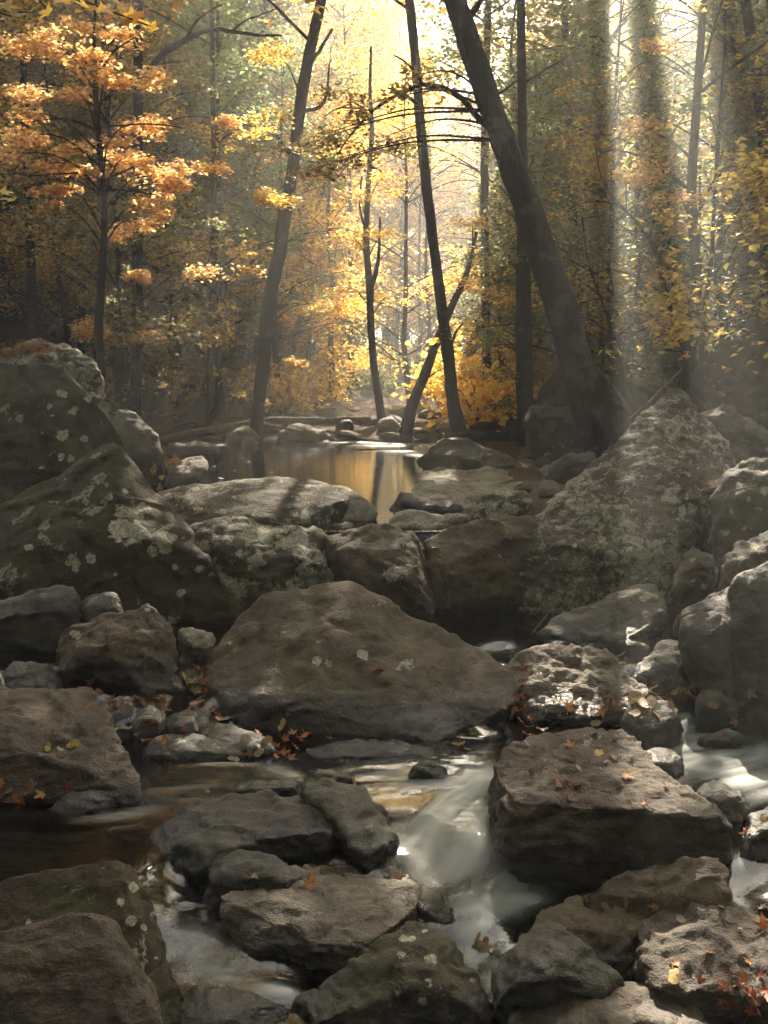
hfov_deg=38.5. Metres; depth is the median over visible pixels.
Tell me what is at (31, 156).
tree
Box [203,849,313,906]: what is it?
boulder
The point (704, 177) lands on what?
tree
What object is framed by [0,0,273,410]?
tree
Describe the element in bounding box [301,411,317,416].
cobble
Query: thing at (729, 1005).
fallen leaf
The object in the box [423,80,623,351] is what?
tree
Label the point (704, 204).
tree
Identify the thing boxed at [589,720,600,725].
fallen leaf
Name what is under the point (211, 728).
fallen leaf
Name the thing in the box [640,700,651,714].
fallen leaf
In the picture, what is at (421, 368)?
shrub
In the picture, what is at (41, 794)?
fallen leaf
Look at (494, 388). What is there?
shrub
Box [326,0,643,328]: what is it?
tree
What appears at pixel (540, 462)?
cobble
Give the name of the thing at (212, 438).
cobble
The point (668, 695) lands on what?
fallen leaf
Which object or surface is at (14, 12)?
maple branch
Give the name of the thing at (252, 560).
boulder
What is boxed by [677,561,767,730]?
boulder
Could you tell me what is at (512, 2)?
sky
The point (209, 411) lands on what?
tree
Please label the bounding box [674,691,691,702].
fallen leaf
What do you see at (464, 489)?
boulder
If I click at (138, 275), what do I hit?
tree
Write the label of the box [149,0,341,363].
tree
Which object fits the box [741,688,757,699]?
fallen leaf
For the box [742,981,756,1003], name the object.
fallen leaf
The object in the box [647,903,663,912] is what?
fallen leaf
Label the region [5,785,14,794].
fallen leaf
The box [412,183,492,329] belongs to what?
tree
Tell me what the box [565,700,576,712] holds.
fallen leaf
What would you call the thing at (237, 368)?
shrub
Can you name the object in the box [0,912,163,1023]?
boulder
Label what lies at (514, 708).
fallen leaf
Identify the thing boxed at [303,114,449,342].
tree
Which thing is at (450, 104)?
tree
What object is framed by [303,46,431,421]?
tree
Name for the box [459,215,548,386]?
tree
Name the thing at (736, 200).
tree
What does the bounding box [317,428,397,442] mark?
fallen branch
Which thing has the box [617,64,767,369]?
tree
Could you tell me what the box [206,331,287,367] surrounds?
shrub
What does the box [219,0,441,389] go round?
tree
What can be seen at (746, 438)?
boulder
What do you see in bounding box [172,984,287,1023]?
boulder
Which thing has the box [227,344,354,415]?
shrub
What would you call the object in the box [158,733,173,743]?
fallen leaf
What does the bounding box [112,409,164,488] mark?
boulder
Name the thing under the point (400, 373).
shrub
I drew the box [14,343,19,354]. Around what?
fallen leaf
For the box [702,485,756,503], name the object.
fallen branch
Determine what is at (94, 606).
boulder
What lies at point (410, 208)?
tree
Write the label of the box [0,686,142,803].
boulder
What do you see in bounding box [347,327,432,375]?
shrub
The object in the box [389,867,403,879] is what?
fallen leaf
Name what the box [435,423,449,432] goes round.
cobble
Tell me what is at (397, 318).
tree
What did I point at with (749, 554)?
boulder
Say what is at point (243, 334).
tree
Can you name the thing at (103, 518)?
boulder
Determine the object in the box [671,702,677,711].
fallen leaf
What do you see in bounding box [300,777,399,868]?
boulder
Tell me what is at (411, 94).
tree
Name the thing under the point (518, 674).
fallen leaf
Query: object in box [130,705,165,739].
boulder
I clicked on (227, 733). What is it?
boulder
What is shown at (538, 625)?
stick
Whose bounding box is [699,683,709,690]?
fallen leaf
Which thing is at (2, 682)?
boulder
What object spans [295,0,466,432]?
tree
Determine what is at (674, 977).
fallen leaf
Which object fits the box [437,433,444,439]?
cobble
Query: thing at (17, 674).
boulder
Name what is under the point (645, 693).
fallen leaf
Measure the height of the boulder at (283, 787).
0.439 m
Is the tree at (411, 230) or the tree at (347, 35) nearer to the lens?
the tree at (347, 35)
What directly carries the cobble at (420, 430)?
on the ground
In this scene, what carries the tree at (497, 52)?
on the ground
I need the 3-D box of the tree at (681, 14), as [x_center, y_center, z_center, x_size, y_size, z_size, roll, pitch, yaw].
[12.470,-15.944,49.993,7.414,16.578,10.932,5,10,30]
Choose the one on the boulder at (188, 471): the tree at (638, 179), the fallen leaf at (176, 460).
the fallen leaf at (176, 460)
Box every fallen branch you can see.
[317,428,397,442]
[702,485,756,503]
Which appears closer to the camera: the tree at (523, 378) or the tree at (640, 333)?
the tree at (523, 378)
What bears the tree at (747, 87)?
on the ground
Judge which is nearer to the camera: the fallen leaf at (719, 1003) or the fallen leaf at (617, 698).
the fallen leaf at (719, 1003)
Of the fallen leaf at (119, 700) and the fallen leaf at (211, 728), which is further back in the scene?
the fallen leaf at (119, 700)
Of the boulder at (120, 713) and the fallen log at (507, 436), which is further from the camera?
the fallen log at (507, 436)
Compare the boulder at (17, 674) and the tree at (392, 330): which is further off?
the tree at (392, 330)
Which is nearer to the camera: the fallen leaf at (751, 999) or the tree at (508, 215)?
the fallen leaf at (751, 999)
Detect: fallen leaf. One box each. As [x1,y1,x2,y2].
[0,776,8,787]
[0,787,4,798]
[5,349,15,357]
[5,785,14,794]
[5,789,23,802]
[11,790,24,803]
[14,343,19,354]
[24,778,37,789]
[33,790,44,798]
[45,742,50,750]
[56,778,73,793]
[66,738,79,748]
[85,676,96,685]
[95,688,102,694]
[107,695,114,702]
[116,696,123,705]
[125,703,133,710]
[147,720,156,726]
[150,463,156,472]
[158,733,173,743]
[172,457,180,463]
[189,698,204,704]
[199,674,206,684]
[206,723,218,733]
[212,711,223,720]
[216,716,230,719]
[227,755,239,760]
[239,734,248,740]
[244,747,257,756]
[248,871,258,878]
[254,748,263,756]
[262,736,272,743]
[277,748,289,754]
[278,718,285,730]
[280,711,292,718]
[282,733,288,741]
[286,751,295,761]
[295,729,310,738]
[303,871,320,896]
[371,664,384,674]
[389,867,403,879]
[472,940,483,948]
[482,936,488,950]
[483,942,497,952]
[499,701,506,709]
[511,699,519,715]
[512,685,525,701]
[516,669,524,677]
[517,677,526,685]
[518,663,528,670]
[520,703,529,712]
[538,785,543,790]
[551,775,563,787]
[564,739,574,747]
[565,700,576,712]
[567,783,575,790]
[568,794,579,801]
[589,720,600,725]
[593,749,603,755]
[595,706,607,717]
[601,698,612,709]
[601,902,610,911]
[609,705,623,711]
[611,750,618,760]
[613,692,622,701]
[621,768,637,778]
[623,896,628,908]
[628,693,638,701]
[628,709,640,716]
[629,690,643,697]
[636,697,650,707]
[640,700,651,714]
[643,685,657,695]
[647,695,660,709]
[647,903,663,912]
[651,681,665,695]
[661,688,676,701]
[668,964,680,983]
[670,686,679,695]
[670,956,680,967]
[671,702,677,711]
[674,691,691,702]
[676,915,686,922]
[680,687,691,697]
[686,679,696,694]
[697,972,705,983]
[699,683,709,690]
[708,701,718,708]
[715,998,722,1006]
[717,978,734,995]
[718,687,732,698]
[721,998,737,1015]
[723,967,737,976]
[725,703,734,711]
[729,718,742,727]
[738,968,749,990]
[739,823,748,834]
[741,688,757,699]
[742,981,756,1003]
[744,958,752,965]
[744,1002,758,1021]
[745,986,764,1016]
[753,911,767,937]
[755,967,765,981]
[757,977,767,1001]
[760,816,767,821]
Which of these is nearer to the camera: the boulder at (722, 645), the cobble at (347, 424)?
the boulder at (722, 645)
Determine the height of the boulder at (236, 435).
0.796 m
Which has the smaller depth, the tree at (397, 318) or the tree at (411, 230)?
the tree at (397, 318)
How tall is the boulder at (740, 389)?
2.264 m
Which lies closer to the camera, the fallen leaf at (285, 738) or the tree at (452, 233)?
the fallen leaf at (285, 738)
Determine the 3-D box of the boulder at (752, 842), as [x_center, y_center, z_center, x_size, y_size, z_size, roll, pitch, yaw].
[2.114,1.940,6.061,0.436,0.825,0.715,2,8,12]
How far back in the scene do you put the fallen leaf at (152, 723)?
7.44 m
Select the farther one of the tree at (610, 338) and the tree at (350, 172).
the tree at (350, 172)
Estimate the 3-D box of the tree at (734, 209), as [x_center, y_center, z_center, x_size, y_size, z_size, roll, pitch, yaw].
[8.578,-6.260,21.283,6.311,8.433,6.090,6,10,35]
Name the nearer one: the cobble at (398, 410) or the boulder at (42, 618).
the boulder at (42, 618)
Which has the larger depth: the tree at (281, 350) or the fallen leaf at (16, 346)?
the tree at (281, 350)
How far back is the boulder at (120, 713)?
7.75 m
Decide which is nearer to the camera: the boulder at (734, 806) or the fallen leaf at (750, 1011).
the fallen leaf at (750, 1011)
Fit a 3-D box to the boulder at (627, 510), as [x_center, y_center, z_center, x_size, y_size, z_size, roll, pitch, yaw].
[2.434,-0.021,10.697,2.850,2.295,1.595,-5,10,-33]
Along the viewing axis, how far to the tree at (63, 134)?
24.55 m
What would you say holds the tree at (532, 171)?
on the ground
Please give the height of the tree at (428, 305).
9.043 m
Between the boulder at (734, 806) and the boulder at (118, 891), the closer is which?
the boulder at (118, 891)
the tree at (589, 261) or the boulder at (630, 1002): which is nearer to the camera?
the boulder at (630, 1002)
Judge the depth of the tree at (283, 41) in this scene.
33.47 m
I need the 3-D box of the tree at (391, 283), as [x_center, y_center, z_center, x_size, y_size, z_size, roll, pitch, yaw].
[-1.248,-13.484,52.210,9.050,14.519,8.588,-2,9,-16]
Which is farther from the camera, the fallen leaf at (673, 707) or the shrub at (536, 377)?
the shrub at (536, 377)
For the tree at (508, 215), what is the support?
on the ground
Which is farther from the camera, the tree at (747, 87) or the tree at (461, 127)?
the tree at (461, 127)
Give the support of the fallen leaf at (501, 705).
on the boulder at (309, 656)
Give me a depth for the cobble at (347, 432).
21.53 m
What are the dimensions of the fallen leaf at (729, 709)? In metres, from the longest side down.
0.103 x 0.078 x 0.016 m
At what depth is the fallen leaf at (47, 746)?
6.57 m
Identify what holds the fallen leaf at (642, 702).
on the boulder at (648, 730)
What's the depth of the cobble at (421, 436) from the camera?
21.61 m
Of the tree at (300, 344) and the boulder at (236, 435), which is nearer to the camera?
the boulder at (236, 435)
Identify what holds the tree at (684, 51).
on the ground
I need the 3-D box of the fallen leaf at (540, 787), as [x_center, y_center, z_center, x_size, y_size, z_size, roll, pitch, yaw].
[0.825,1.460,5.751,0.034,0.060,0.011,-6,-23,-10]
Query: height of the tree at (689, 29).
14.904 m
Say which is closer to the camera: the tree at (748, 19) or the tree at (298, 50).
the tree at (748, 19)
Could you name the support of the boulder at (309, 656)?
on the ground
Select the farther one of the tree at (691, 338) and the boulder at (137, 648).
the tree at (691, 338)
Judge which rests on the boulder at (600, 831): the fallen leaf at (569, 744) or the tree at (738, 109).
the fallen leaf at (569, 744)
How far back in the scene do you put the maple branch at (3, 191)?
3.11 m
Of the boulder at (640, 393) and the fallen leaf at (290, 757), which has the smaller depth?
the fallen leaf at (290, 757)
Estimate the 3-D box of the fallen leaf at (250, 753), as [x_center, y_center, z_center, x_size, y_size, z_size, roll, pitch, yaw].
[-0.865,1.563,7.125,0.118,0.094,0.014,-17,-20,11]
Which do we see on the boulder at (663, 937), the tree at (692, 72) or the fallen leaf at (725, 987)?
the fallen leaf at (725, 987)
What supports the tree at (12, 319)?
on the ground
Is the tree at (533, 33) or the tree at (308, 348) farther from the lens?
the tree at (533, 33)
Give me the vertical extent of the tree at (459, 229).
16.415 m
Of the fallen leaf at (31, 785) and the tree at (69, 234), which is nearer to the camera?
the fallen leaf at (31, 785)
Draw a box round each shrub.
[16,218,62,264]
[16,233,62,271]
[16,237,91,326]
[37,285,175,366]
[60,283,180,355]
[78,336,113,387]
[84,346,231,423]
[143,320,255,401]
[153,295,193,352]
[157,310,186,339]
[158,337,236,369]
[181,341,236,362]
[203,359,297,397]
[205,351,314,408]
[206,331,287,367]
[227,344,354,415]
[234,343,305,376]
[270,361,353,401]
[285,342,358,372]
[285,342,398,392]
[287,338,367,369]
[320,349,408,395]
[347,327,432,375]
[376,341,441,385]
[382,324,481,364]
[387,320,541,431]
[402,357,458,397]
[433,339,548,406]
[437,377,515,404]
[476,341,593,389]
[478,323,619,401]
[480,335,552,368]
[533,332,698,395]
[539,315,698,388]
[544,328,644,368]
[646,372,677,396]
[663,312,741,362]
[667,350,704,383]
[698,300,757,344]
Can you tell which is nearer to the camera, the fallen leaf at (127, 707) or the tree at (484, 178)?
the fallen leaf at (127, 707)
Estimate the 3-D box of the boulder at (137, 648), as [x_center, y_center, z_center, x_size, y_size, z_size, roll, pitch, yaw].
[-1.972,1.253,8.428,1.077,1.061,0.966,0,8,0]
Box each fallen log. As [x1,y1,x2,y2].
[159,416,370,442]
[278,419,448,428]
[444,430,525,441]
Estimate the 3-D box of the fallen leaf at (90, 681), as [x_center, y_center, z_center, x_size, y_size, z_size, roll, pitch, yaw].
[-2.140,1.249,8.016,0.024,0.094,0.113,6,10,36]
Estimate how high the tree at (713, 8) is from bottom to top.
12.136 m
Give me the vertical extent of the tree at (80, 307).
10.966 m
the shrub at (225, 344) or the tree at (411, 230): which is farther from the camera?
the tree at (411, 230)
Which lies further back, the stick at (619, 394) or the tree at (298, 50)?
the tree at (298, 50)
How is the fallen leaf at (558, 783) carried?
on the boulder at (600, 831)
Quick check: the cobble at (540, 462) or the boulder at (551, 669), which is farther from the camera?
the cobble at (540, 462)
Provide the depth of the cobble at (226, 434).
21.59 m
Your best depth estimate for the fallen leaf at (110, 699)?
7.87 m
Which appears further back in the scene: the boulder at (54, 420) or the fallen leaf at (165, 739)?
the boulder at (54, 420)
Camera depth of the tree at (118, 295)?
18.67 m
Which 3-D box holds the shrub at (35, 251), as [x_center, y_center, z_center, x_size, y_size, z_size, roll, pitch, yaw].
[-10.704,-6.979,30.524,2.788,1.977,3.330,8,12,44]
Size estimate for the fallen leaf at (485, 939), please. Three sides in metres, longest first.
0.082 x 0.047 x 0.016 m
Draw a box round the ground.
[0,226,732,610]
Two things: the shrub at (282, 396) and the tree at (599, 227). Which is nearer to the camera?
the tree at (599, 227)
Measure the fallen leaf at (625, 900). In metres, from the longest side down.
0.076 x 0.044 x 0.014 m
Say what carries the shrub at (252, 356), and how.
on the ground
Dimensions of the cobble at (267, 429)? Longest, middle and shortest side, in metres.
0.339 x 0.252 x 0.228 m
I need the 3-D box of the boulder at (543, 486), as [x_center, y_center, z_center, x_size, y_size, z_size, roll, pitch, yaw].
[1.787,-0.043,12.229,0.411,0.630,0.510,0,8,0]
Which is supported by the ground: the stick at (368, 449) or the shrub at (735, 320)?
the shrub at (735, 320)
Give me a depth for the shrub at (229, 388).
28.42 m
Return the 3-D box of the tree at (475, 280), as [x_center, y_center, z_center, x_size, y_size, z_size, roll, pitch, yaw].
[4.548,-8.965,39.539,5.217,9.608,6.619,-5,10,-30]
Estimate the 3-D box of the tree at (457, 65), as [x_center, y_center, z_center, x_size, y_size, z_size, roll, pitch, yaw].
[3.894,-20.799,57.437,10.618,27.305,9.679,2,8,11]
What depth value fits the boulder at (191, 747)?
7.11 m
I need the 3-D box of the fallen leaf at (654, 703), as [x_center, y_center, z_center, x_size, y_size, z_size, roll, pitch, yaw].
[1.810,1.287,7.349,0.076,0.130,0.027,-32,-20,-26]
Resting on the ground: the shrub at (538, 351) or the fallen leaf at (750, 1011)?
the shrub at (538, 351)
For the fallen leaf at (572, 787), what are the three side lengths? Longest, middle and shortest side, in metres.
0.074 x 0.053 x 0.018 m
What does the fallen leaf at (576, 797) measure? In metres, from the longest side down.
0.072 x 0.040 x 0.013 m
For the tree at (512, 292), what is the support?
on the ground
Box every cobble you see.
[181,421,196,424]
[202,436,222,440]
[216,404,244,416]
[222,432,231,438]
[263,425,276,432]
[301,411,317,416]
[334,430,360,439]
[335,419,353,430]
[351,407,360,411]
[377,416,400,431]
[379,432,400,439]
[386,415,401,419]
[388,405,405,416]
[413,427,429,435]
[415,434,426,437]
[417,409,441,418]
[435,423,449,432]
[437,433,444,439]
[470,419,501,430]
[517,483,535,492]
[519,481,539,486]
[535,457,549,467]
[537,465,550,475]
[539,490,556,497]
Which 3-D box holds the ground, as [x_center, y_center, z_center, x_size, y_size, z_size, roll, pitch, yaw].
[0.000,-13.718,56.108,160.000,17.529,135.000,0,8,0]
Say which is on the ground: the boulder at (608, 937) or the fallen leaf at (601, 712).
the boulder at (608, 937)
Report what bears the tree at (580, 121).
on the ground
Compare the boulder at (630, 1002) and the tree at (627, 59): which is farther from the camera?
the tree at (627, 59)
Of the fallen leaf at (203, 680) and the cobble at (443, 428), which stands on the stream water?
the fallen leaf at (203, 680)
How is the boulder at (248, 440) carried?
on the ground
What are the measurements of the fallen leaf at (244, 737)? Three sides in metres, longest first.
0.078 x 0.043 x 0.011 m
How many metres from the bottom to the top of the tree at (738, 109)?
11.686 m
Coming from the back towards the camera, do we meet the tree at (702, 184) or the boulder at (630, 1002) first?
the tree at (702, 184)
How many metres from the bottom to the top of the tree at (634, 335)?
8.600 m
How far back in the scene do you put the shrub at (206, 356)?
37.10 m
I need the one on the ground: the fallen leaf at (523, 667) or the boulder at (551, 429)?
the boulder at (551, 429)
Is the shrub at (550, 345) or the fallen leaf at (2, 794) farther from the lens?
the shrub at (550, 345)
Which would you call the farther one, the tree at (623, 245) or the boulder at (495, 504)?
the tree at (623, 245)
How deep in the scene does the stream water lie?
6.47 m
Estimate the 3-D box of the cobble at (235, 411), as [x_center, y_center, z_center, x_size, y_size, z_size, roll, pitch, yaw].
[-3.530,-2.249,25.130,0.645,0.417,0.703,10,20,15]
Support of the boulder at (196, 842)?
on the ground
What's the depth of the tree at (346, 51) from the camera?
56.44 m
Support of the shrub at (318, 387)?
on the ground
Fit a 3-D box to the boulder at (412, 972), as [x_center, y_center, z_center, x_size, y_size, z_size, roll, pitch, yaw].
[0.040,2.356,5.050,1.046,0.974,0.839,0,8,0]
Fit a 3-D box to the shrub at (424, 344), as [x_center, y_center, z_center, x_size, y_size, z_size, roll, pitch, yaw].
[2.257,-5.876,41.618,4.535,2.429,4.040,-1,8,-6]
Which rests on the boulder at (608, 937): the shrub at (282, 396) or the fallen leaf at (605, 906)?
the fallen leaf at (605, 906)
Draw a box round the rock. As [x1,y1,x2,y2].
[175,424,204,428]
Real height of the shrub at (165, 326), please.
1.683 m
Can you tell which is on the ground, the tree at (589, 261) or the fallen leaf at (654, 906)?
the tree at (589, 261)
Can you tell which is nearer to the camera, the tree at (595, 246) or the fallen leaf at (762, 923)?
the fallen leaf at (762, 923)
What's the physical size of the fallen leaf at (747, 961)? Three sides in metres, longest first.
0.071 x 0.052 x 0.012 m
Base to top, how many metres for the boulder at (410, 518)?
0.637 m
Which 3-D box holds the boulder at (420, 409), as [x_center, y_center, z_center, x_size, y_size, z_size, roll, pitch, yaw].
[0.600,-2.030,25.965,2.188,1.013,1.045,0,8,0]
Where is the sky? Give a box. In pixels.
[84,0,696,349]
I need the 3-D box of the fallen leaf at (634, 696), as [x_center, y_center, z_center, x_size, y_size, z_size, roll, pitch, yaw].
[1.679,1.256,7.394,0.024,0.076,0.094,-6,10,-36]
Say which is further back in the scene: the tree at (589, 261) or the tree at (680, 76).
the tree at (680, 76)
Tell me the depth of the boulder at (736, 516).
9.74 m
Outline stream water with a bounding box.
[0,440,767,1023]
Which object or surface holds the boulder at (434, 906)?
on the ground
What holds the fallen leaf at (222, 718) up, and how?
on the stream water
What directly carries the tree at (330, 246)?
on the ground
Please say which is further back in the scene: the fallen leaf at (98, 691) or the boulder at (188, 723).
the fallen leaf at (98, 691)
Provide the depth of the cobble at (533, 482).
12.49 m
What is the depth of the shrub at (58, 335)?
29.07 m
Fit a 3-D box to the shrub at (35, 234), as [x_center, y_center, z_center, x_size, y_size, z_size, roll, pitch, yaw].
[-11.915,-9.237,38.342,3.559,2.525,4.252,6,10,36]
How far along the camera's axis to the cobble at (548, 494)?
11.76 m
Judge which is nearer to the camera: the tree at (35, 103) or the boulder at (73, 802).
the boulder at (73, 802)
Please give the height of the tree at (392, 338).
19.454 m
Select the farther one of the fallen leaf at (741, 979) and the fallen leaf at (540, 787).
the fallen leaf at (540, 787)
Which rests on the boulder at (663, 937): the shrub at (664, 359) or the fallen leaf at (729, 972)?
the fallen leaf at (729, 972)
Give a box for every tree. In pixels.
[0,0,108,251]
[0,0,164,325]
[0,0,187,340]
[0,0,201,346]
[0,0,210,354]
[0,0,233,393]
[0,0,236,416]
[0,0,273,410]
[0,0,297,426]
[0,45,111,221]
[1,3,63,178]
[6,39,88,201]
[7,0,322,376]
[8,1,208,318]
[11,21,81,315]
[15,4,246,313]
[31,0,279,405]
[35,0,311,398]
[42,0,281,417]
[47,3,242,287]
[53,0,372,421]
[81,177,226,410]
[125,0,358,377]
[128,108,271,341]
[132,4,325,357]
[142,2,344,361]
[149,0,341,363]
[150,140,298,302]
[152,0,388,388]
[155,94,365,380]
[157,0,376,361]
[179,164,318,363]
[182,0,381,370]
[203,0,340,441]
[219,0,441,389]
[219,38,416,398]
[220,97,390,379]
[220,179,370,386]
[223,30,421,368]
[235,111,398,353]
[237,1,328,349]
[245,0,617,458]
[253,0,454,344]
[267,0,475,356]
[270,0,408,375]
[279,17,408,224]
[282,92,392,356]
[290,37,514,403]
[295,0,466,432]
[303,0,498,344]
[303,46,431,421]
[303,72,443,341]
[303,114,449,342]
[307,0,415,241]
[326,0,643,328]
[327,131,450,343]
[337,74,495,349]
[338,92,474,396]
[339,102,504,362]
[343,0,458,347]
[354,1,450,321]
[356,108,493,324]
[357,6,449,346]
[362,0,574,402]
[362,142,460,342]
[364,0,495,350]
[374,128,474,346]
[378,0,513,339]
[386,1,551,324]
[390,163,506,341]
[391,73,505,316]
[399,214,514,439]
[411,29,622,354]
[411,178,561,357]
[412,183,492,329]
[414,30,550,348]
[421,0,696,351]
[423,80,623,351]
[427,101,581,360]
[431,127,512,336]
[432,0,734,338]
[436,22,607,367]
[437,0,767,411]
[437,3,627,340]
[446,0,713,344]
[446,20,526,210]
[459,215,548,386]
[461,1,612,343]
[462,117,597,345]
[468,0,740,350]
[472,0,707,445]
[483,0,767,357]
[487,0,766,375]
[493,0,767,393]
[495,0,767,339]
[500,1,618,95]
[513,0,689,340]
[513,188,657,348]
[535,0,767,206]
[551,0,767,350]
[553,0,767,377]
[553,217,639,431]
[558,0,759,342]
[579,32,710,397]
[581,0,767,345]
[584,77,766,346]
[586,17,760,308]
[597,47,749,345]
[608,1,693,335]
[609,0,698,128]
[612,24,696,105]
[613,16,732,305]
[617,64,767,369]
[633,119,739,340]
[648,23,767,336]
[652,2,767,300]
[653,9,767,363]
[663,176,741,364]
[665,32,740,260]
[674,4,766,321]
[679,1,767,276]
[701,26,767,310]
[705,0,767,227]
[724,101,767,246]
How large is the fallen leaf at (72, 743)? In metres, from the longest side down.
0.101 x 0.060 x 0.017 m
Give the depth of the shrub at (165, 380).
22.59 m
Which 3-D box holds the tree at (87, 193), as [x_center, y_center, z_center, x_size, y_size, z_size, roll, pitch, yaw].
[-8.080,-9.115,30.336,7.240,9.597,6.987,8,11,43]
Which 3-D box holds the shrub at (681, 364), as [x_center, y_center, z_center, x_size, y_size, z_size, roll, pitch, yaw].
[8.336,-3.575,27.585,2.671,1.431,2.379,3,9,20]
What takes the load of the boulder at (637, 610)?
on the ground
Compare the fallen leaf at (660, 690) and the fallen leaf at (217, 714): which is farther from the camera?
the fallen leaf at (660, 690)
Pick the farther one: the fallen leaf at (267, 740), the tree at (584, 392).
the tree at (584, 392)
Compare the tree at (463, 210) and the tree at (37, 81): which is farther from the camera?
the tree at (463, 210)
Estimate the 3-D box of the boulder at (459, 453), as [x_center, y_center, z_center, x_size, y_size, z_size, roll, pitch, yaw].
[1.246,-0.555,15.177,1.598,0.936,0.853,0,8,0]
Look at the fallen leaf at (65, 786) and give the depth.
6.39 m
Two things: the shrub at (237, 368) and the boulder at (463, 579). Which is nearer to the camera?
the boulder at (463, 579)
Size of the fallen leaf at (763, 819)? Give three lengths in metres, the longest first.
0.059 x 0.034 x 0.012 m
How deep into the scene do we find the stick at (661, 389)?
13.41 m
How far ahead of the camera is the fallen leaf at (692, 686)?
7.89 m
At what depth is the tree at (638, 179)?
15.98 m
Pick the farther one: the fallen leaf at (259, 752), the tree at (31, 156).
the tree at (31, 156)
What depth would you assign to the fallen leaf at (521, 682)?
7.97 m
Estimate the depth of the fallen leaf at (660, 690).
8.07 m
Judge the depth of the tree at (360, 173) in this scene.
38.45 m
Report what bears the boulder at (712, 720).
on the ground
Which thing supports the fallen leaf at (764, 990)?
on the boulder at (663, 937)
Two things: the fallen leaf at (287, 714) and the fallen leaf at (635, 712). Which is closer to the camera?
the fallen leaf at (635, 712)
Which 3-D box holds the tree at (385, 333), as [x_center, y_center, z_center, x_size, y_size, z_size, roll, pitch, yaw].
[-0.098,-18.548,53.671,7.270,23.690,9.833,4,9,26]
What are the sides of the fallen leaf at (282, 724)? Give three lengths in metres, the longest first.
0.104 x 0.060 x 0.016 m
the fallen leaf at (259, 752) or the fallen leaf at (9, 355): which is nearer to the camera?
the fallen leaf at (259, 752)
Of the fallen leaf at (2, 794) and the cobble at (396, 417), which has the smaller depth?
the fallen leaf at (2, 794)
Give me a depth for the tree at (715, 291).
18.47 m
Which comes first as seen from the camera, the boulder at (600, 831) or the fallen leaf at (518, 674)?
the boulder at (600, 831)
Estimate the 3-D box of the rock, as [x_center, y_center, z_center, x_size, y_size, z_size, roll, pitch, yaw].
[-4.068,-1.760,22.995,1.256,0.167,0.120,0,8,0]
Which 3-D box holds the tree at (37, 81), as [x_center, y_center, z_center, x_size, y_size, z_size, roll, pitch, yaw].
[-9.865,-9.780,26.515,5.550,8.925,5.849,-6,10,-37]
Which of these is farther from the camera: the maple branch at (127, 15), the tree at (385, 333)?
the tree at (385, 333)
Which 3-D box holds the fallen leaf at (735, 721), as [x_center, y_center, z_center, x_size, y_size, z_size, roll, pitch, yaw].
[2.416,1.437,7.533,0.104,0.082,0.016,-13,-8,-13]
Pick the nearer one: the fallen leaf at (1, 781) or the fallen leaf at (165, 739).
the fallen leaf at (1, 781)
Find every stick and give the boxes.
[348,449,385,450]
[532,605,554,632]
[597,367,632,414]
[629,369,681,419]
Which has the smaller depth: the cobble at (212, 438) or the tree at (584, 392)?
the tree at (584, 392)
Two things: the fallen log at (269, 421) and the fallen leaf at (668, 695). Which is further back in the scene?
the fallen log at (269, 421)
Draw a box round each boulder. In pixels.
[0,338,109,419]
[0,363,126,494]
[0,442,231,623]
[0,584,83,649]
[0,674,4,686]
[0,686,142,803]
[0,860,181,1023]
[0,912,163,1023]
[1,661,61,688]
[49,789,115,813]
[55,603,184,692]
[81,592,123,622]
[99,702,133,722]
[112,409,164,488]
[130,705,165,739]
[141,380,175,431]
[142,733,243,760]
[150,789,340,883]
[157,476,353,525]
[162,456,208,487]
[165,705,212,731]
[166,441,220,458]
[170,716,198,734]
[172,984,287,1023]
[178,627,215,647]
[190,516,333,615]
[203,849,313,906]
[206,581,520,740]
[208,722,280,755]
[218,864,420,972]
[225,426,259,442]
[232,778,304,796]
[241,436,258,444]
[276,423,334,440]
[292,921,492,1023]
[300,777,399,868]
[306,738,434,758]
[314,769,352,783]
[323,523,434,618]
[343,492,377,520]
[371,405,425,412]
[388,509,470,527]
[389,492,463,512]
[408,760,447,778]
[411,466,522,508]
[417,437,522,470]
[417,887,455,923]
[424,515,536,612]
[467,489,531,519]
[488,727,732,888]
[491,921,624,1020]
[506,643,662,726]
[506,981,720,1023]
[517,388,736,612]
[519,458,531,463]
[524,404,582,460]
[528,479,560,495]
[528,895,643,977]
[534,353,661,438]
[535,583,668,640]
[544,451,595,483]
[583,856,733,918]
[620,700,683,750]
[631,639,692,703]
[632,901,767,1023]
[647,747,683,777]
[672,546,718,640]
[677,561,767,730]
[690,320,767,430]
[694,689,739,732]
[697,728,742,748]
[697,780,752,833]
[701,406,767,463]
[707,457,767,588]
[717,530,767,591]
[734,807,767,859]
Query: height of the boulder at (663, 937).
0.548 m
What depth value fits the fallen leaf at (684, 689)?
8.03 m
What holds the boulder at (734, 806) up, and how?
in the stream water
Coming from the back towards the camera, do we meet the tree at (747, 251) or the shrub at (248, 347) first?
the shrub at (248, 347)
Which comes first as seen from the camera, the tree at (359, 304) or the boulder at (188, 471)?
the boulder at (188, 471)
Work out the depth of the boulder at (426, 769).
6.75 m
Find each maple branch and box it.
[0,3,26,20]
[0,80,22,200]
[1,0,158,32]
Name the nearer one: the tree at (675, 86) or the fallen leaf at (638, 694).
the fallen leaf at (638, 694)
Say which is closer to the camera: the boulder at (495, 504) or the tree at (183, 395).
the boulder at (495, 504)
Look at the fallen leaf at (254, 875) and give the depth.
5.49 m
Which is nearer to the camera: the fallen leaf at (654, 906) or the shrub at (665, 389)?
the fallen leaf at (654, 906)
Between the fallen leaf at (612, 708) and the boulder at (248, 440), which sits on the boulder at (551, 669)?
the fallen leaf at (612, 708)
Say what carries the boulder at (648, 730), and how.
in the stream water
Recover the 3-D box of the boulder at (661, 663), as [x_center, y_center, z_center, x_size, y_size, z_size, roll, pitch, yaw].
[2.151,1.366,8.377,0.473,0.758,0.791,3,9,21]

